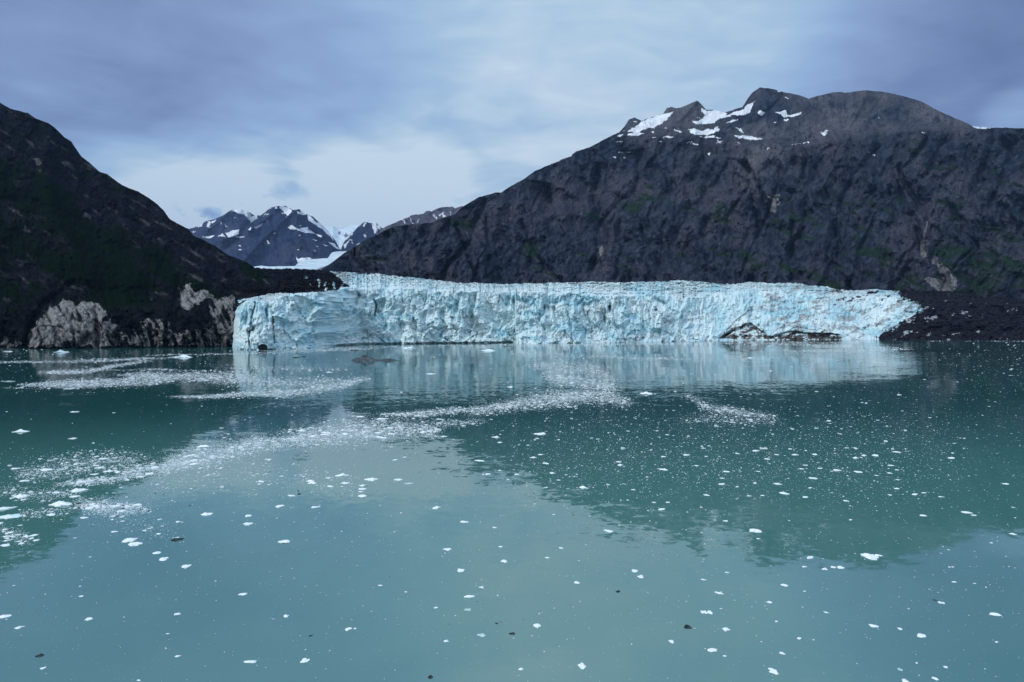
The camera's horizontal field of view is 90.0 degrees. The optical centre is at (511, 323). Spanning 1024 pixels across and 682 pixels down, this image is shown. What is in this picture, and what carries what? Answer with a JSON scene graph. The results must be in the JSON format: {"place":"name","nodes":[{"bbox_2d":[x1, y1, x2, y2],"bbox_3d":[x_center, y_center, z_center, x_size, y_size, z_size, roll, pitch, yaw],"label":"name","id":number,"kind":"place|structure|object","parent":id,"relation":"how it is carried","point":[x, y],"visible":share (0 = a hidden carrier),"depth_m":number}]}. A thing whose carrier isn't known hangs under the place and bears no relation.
{"place":"outdoors","nodes":[
{"label":"outdoors","id":0,"kind":"place"},
{"bbox_2d":[0,103,277,348],"bbox_3d":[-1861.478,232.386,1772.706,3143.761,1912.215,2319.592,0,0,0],"label":"mountain","id":1,"kind":"structure","parent":0,"point":[91,256],"depth_m":947.28},
{"bbox_2d":[189,206,341,266],"bbox_3d":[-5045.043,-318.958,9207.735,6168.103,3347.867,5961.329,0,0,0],"label":"distant mountain","id":2,"kind":"structure","parent":0,"point":[280,236],"depth_m":7792.46},
{"bbox_2d":[254,251,345,269],"bbox_3d":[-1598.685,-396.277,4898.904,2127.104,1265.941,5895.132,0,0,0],"label":"glacier","id":3,"kind":"object","parent":2,"relation":"on","point":[320,264],"visible":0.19,"depth_m":4418.95},
{"bbox_2d":[325,225,358,248],"bbox_3d":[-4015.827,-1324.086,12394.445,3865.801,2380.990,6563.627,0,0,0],"label":"snow valley","id":4,"kind":"structure","parent":0,"point":[339,236],"depth_m":12504.79},
{"bbox_2d":[341,222,381,250],"bbox_3d":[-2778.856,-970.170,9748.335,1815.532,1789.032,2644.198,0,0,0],"label":"pointed peak","id":5,"kind":"structure","parent":0,"point":[364,231],"depth_m":9220.04},
{"bbox_2d":[378,206,462,233],"bbox_3d":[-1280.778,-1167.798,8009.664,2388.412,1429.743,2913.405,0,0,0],"label":"jagged ridge","id":6,"kind":"structure","parent":0,"point":[433,215],"depth_m":8076.95},
{"bbox_2d":[0,339,1023,681],"bbox_3d":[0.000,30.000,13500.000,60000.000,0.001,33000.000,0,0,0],"label":"water","id":7,"kind":"structure","parent":0,"point":[220,629],"depth_m":79.35},
{"bbox_2d":[0,506,17,509],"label":"ice floe","id":8,"kind":"object","parent":7,"relation":"on","point":[3,508],"visible":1,"depth_m":82.98},
{"bbox_2d":[0,514,21,518],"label":"ice floe","id":9,"kind":"object","parent":7,"relation":"on","point":[8,516],"visible":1,"depth_m":79.38},
{"bbox_2d":[49,501,71,506],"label":"ice floe","id":10,"kind":"object","parent":7,"relation":"on","point":[59,503],"visible":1,"depth_m":84.62},
{"bbox_2d":[122,538,137,541],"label":"ice floe","id":11,"kind":"object","parent":7,"relation":"on","point":[128,539],"visible":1,"depth_m":70.88},
{"bbox_2d":[128,542,141,545],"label":"ice floe","id":12,"kind":"object","parent":7,"relation":"on","point":[134,543],"visible":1,"depth_m":69.56},
{"bbox_2d":[244,660,256,662],"bbox_3d":[-23.267,29.971,45.462,1.175,0.139,0.366,0,0,-5],"label":"ice floe","id":13,"kind":"object","parent":7,"relation":"on","point":[250,661],"visible":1,"depth_m":45.42},
{"bbox_2d":[278,540,289,542],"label":"ice floe","id":14,"kind":"object","parent":7,"relation":"on","point":[285,541],"visible":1,"depth_m":70.37},
{"bbox_2d":[300,658,309,662],"bbox_3d":[-18.412,29.961,45.617,0.756,0.161,0.670,0,0,7],"label":"ice floe","id":15,"kind":"object","parent":7,"relation":"on","point":[304,660],"visible":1,"depth_m":45.55},
{"bbox_2d":[364,477,377,480],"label":"ice floe","id":16,"kind":"object","parent":7,"relation":"on","point":[371,479],"visible":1,"depth_m":98.40},
{"bbox_2d":[351,355,400,360],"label":"dark rock","id":17,"kind":"object","parent":7,"relation":"on","point":[366,358],"visible":0.99,"depth_m":419.42},
{"bbox_2d":[0,341,1023,681],"bbox_3d":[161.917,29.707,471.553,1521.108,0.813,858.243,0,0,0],"label":"brash ice","id":18,"kind":"structure","parent":7,"relation":"on","point":[278,443],"depth_m":145.42},
{"bbox_2d":[578,663,585,668],"bbox_3d":[6.142,29.961,44.894,0.670,0.165,0.840,0,0,-36],"label":"ice floe","id":19,"kind":"object","parent":7,"relation":"on","point":[581,665],"visible":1,"depth_m":44.83},
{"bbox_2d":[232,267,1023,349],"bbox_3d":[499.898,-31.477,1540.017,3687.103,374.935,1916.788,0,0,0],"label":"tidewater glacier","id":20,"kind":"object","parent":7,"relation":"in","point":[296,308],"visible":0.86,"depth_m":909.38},
{"bbox_2d":[707,648,716,651],"bbox_3d":[18.479,29.963,47.088,1.041,0.170,0.545,0,0,-8],"label":"ice floe","id":21,"kind":"object","parent":7,"relation":"on","point":[712,650],"visible":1,"depth_m":46.98},
{"bbox_2d":[749,529,761,532],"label":"ice floe","id":22,"kind":"object","parent":7,"relation":"on","point":[755,530],"visible":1,"depth_m":74.01},
{"bbox_2d":[768,668,777,674],"bbox_3d":[22.584,29.962,44.218,0.809,0.168,0.785,0,0,19],"label":"ice floe","id":23,"kind":"object","parent":7,"relation":"on","point":[773,671],"visible":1,"depth_m":44.13},
{"bbox_2d":[860,553,878,559],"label":"ice floe","id":24,"kind":"object","parent":7,"relation":"on","point":[871,556],"visible":1,"depth_m":65.82},
{"bbox_2d":[917,633,925,637],"bbox_3d":[39.417,29.976,49.234,0.755,0.138,0.930,0,0,35],"label":"ice floe","id":25,"kind":"object","parent":7,"relation":"on","point":[920,635],"visible":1,"depth_m":49.21},
{"bbox_2d":[989,612,1001,615],"bbox_3d":[49.812,29.962,52.918,1.168,0.164,0.665,0,0,10],"label":"ice floe","id":26,"kind":"object","parent":7,"relation":"on","point":[994,614],"visible":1,"depth_m":52.79},
{"bbox_2d":[0,0,1023,228],"label":"sky","id":27,"kind":"structure","parent":0,"point":[341,113]},
{"bbox_2d":[321,87,1023,299],"bbox_3d":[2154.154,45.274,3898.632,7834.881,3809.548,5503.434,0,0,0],"label":"mountain","id":28,"kind":"structure","parent":0,"point":[864,190],"depth_m":2256.93}
]}

